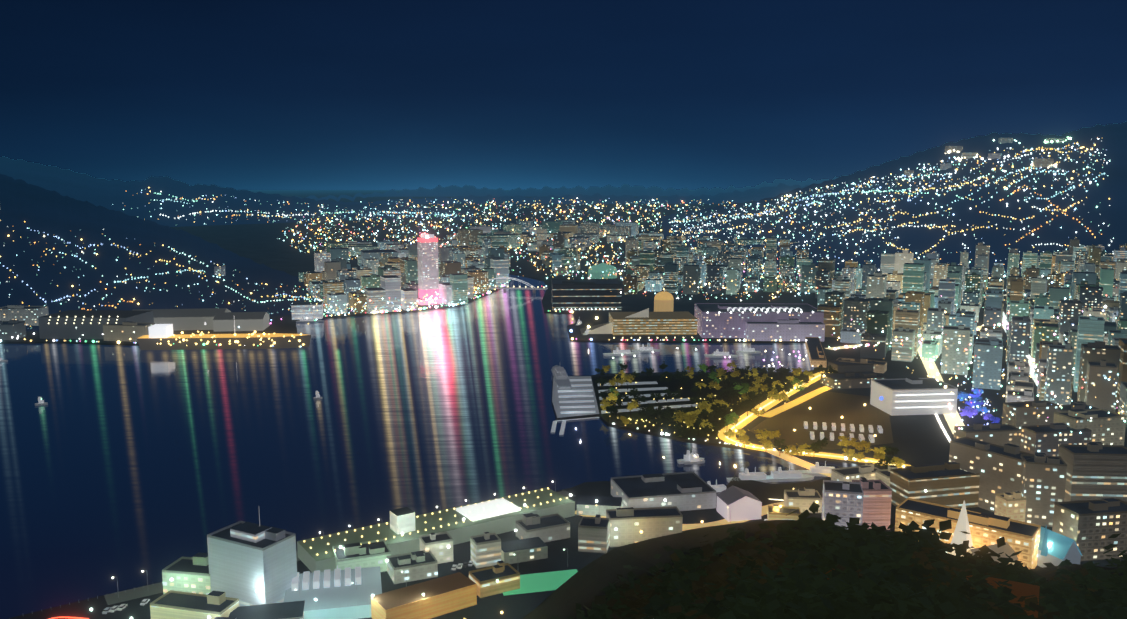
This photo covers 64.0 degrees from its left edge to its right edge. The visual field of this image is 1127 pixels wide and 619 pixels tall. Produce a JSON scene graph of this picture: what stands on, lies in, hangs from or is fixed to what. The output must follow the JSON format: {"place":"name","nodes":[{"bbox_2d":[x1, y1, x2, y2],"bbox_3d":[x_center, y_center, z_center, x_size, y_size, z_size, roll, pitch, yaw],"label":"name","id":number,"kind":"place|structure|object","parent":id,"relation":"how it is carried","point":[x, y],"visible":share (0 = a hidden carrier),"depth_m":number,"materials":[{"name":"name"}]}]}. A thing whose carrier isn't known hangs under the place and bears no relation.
{"place":"outdoors","nodes":[
{"label":"outdoors","id":0,"kind":"place"},
{"bbox_2d":[0,174,326,330],"bbox_3d":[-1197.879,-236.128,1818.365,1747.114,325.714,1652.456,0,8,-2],"label":"mountain","id":1,"kind":"structure","parent":0,"point":[41,210],"depth_m":1549.34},
{"bbox_2d":[0,156,474,226],"bbox_3d":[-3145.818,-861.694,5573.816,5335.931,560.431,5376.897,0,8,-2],"label":"mountain","id":2,"kind":"structure","parent":0,"point":[120,195],"depth_m":5503.06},
{"bbox_2d":[0,274,861,618],"bbox_3d":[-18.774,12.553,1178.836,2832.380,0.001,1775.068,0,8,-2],"label":"water","id":3,"kind":"structure","parent":0,"point":[122,466],"depth_m":620.06,"materials":[{"name":"blue liquid"}]},
{"bbox_2d":[0,190,1126,618],"bbox_3d":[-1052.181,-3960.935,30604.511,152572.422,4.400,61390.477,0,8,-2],"label":"ground","id":4,"kind":"structure","parent":0,"point":[918,440],"depth_m":1035.73,"materials":[{"name":"grey concrete"}]},
{"bbox_2d":[0,138,1126,618],"bbox_3d":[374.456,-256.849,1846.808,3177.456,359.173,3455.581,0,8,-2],"label":"city blocks","id":5,"kind":"structure","parent":4,"relation":"on","point":[1024,472],"depth_m":671.80,"materials":[{"name":"grey concrete"}]},
{"bbox_2d":[0,137,1126,618],"bbox_3d":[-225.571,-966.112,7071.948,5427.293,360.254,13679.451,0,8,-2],"label":"city lights","id":6,"kind":"object","parent":4,"relation":"on","point":[958,159],"visible":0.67,"depth_m":2112.25},
{"bbox_2d":[550,360,1126,618],"bbox_3d":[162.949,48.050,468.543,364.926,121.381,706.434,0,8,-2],"label":"tree","id":7,"kind":"object","parent":4,"relation":"on","point":[909,572],"depth_m":141.11,"materials":[{"name":"green plant"}]},
{"bbox_2d":[0,0,1126,189],"label":"sky","id":8,"kind":"structure","parent":0,"point":[235,94],"materials":[{"name":"blue"}]},
{"bbox_2d":[296,176,837,201],"bbox_3d":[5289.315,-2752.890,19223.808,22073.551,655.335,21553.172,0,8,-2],"label":"mountain","id":9,"kind":"structure","parent":0,"point":[468,190],"depth_m":22745.20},
{"bbox_2d":[335,183,808,205],"bbox_3d":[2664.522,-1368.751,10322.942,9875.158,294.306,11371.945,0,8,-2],"label":"mountain","id":10,"kind":"structure","parent":0,"point":[748,195],"depth_m":11605.56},
{"bbox_2d":[522,520,1123,618],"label":"hill","id":11,"kind":"structure","parent":0,"point":[585,585],"depth_m":311.94,"materials":[{"name":"plant"}]},
{"bbox_2d":[661,121,1126,283],"bbox_3d":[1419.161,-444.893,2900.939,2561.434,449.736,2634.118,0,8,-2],"label":"mountain","id":12,"kind":"structure","parent":0,"point":[920,239],"depth_m":2448.54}
]}

